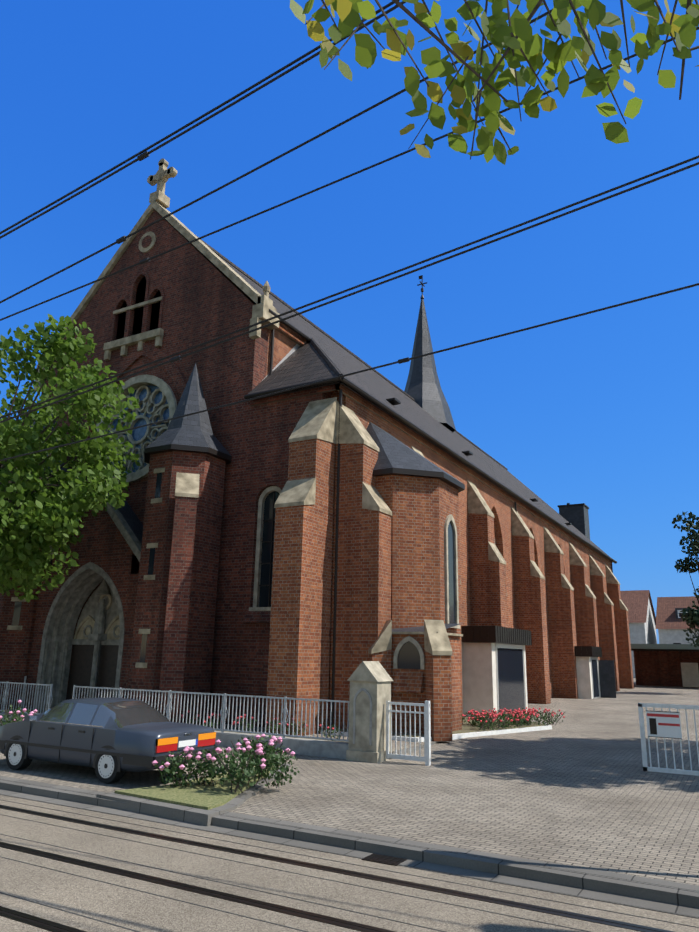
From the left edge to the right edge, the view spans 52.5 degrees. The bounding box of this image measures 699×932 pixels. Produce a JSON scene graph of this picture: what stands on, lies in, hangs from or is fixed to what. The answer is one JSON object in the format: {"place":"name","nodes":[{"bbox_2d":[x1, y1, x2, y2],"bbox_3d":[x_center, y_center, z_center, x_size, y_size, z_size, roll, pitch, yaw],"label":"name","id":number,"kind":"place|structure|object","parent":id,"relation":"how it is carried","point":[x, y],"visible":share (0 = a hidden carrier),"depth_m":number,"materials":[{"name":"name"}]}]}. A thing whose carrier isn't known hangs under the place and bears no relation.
{"place":"outdoors","nodes":[
{"label":"outdoors","id":0,"kind":"place"},
{"bbox_2d":[0,724,698,918],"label":"pavement","id":1,"kind":"structure","parent":0,"point":[633,847],"depth_m":10.88,"materials":[{"name":"stone"}]},
{"bbox_2d":[0,700,36,726],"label":"rose bush","id":2,"kind":"object","parent":1,"relation":"on","point":[15,716],"visible":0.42,"depth_m":18.37,"materials":[{"name":"green plant"}]},
{"bbox_2d":[0,698,215,782],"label":"sedan car","id":3,"kind":"object","parent":1,"relation":"on","point":[109,740],"visible":0.94,"depth_m":14.08,"materials":[{"name":"grey metal"}]},
{"bbox_2d":[96,763,289,825],"bbox_3d":[-2.037,6.081,13.449,2.600,0.210,5.000,-7,-17,29],"label":"grass patch","id":4,"kind":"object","parent":1,"relation":"on","point":[198,804],"depth_m":11.80,"materials":[{"name":"green plant"}]},
{"bbox_2d":[152,734,298,792],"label":"rose bush","id":5,"kind":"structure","parent":4,"relation":"in","point":[260,758],"depth_m":12.81,"materials":[{"name":"green plant"}]},
{"bbox_3d":[8.219,0.252,6.591,0.418,8.080,0.440,-7,-17,29],"label":"overhead line mast","id":6,"kind":"object","parent":1,"relation":"on","visible":0},
{"bbox_2d":[0,0,698,460],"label":"overhead wires","id":7,"kind":"object","parent":6,"relation":"attached to","point":[142,154],"visible":0.98,"depth_m":9.55,"materials":[{"name":"black metal"}]},
{"bbox_2d":[0,795,698,931],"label":"road","id":8,"kind":"structure","parent":0,"point":[66,869],"depth_m":7.87,"materials":[{"name":"grey asphalt"}]},
{"bbox_2d":[0,0,698,643],"label":"sky","id":9,"kind":"structure","parent":0,"point":[599,410],"materials":[{"name":"blue"}]},
{"bbox_2d":[20,678,698,794],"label":"courtyard pavement","id":10,"kind":"structure","parent":0,"point":[596,741],"depth_m":18.81,"materials":[{"name":"stone"}]},
{"bbox_2d":[41,210,268,723],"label":"gable wall","id":11,"kind":"structure","parent":10,"relation":"on","point":[206,299],"depth_m":27.86,"materials":[{"name":"brick"}]},
{"bbox_2d":[0,676,348,758],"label":"fence railing","id":12,"kind":"object","parent":10,"relation":"on","point":[324,747],"visible":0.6,"depth_m":19.00,"materials":[{"name":"metal"}]},
{"bbox_2d":[214,730,345,741],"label":"bed soil","id":13,"kind":"structure","parent":10,"relation":"on","point":[281,736],"depth_m":19.35,"materials":[{"name":"brown soil"}]},
{"bbox_2d":[169,710,346,740],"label":"red flowers","id":14,"kind":"object","parent":13,"relation":"on","point":[295,727],"visible":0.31,"depth_m":19.55,"materials":[{"name":"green plant"}]},
{"bbox_2d":[234,391,330,695],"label":"block wall","id":15,"kind":"structure","parent":10,"relation":"on","point":[273,425],"depth_m":24.76,"materials":[{"name":"brick"}]},
{"bbox_2d":[0,158,633,741],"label":"church","id":16,"kind":"structure","parent":10,"relation":"on","point":[388,598],"depth_m":24.46,"materials":[{"name":"brick"}]},
{"bbox_2d":[346,661,392,762],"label":"gate pillar","id":17,"kind":"structure","parent":10,"relation":"on","point":[370,689],"depth_m":17.12,"materials":[{"name":"stone"}]},
{"bbox_2d":[386,700,430,765],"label":"swing gate","id":18,"kind":"structure","parent":17,"relation":"attached to","point":[426,758],"depth_m":16.76,"materials":[{"name":"white metal"}]},
{"bbox_2d":[323,717,551,741],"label":"flower bed kerb","id":19,"kind":"structure","parent":10,"relation":"on","point":[467,730],"depth_m":21.57,"materials":[{"name":"white paint"}]},
{"bbox_2d":[462,707,564,729],"bbox_3d":[5.182,8.325,23.436,4.742,0.583,2.127,14,-20,-39],"label":"red flower bed","id":20,"kind":"object","parent":19,"relation":"on","point":[514,717],"visible":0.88,"depth_m":23.16,"materials":[{"name":"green plant"}]},
{"bbox_2d":[328,390,609,699],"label":"aisle wall","id":21,"kind":"structure","parent":10,"relation":"on","point":[499,505],"depth_m":37.89,"materials":[{"name":"brick"}]},
{"bbox_2d":[461,626,531,718],"bbox_3d":[5.396,8.444,29.121,2.972,3.450,4.832,-7,-17,29],"label":"entrance porch","id":22,"kind":"object","parent":10,"relation":"on","point":[494,667],"visible":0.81,"depth_m":27.26,"materials":[{"name":"beige paint"}]},
{"bbox_2d":[574,646,601,698],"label":"porch","id":23,"kind":"object","parent":10,"relation":"on","point":[588,680],"visible":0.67,"depth_m":43.58,"materials":[{"name":"grey metal"}]},
{"bbox_2d":[598,660,616,697],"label":"door","id":24,"kind":"structure","parent":23,"relation":"attached to","point":[607,679],"depth_m":45.04,"materials":[{"name":"grey metal"}]},
{"bbox_2d":[620,590,656,677],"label":"house","id":25,"kind":"structure","parent":10,"relation":"on","point":[638,604],"depth_m":103.66,"materials":[{"name":"white paint"}]},
{"bbox_2d":[638,703,698,775],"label":"sliding gate","id":26,"kind":"structure","parent":10,"relation":"on","point":[663,724],"depth_m":15.75,"materials":[{"name":"white metal"}]},
{"bbox_2d":[655,596,698,643],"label":"house","id":27,"kind":"structure","parent":10,"relation":"on","point":[671,625],"depth_m":101.48,"materials":[{"name":"stone"}]},
{"bbox_2d":[672,511,698,646],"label":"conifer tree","id":28,"kind":"object","parent":10,"relation":"on","point":[691,617],"visible":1,"depth_m":53.96,"materials":[{"name":"green plant"}]},
{"bbox_2d":[290,0,698,164],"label":"overhead branch leaves","id":29,"kind":"object","parent":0,"point":[517,40],"visible":1,"depth_m":4.03,"materials":[{"name":"green plant"}]},
{"bbox_2d":[631,644,698,686],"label":"brick building","id":30,"kind":"structure","parent":0,"point":[676,665],"depth_m":69.08,"materials":[{"name":"brown brick"}]},
{"label":"ground","id":31,"kind":"structure","parent":0,"visible":0},
{"bbox_2d":[0,314,145,602],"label":"maple tree","id":32,"kind":"object","parent":31,"relation":"on","point":[52,515],"visible":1,"depth_m":22.62,"materials":[{"name":"green plant"}]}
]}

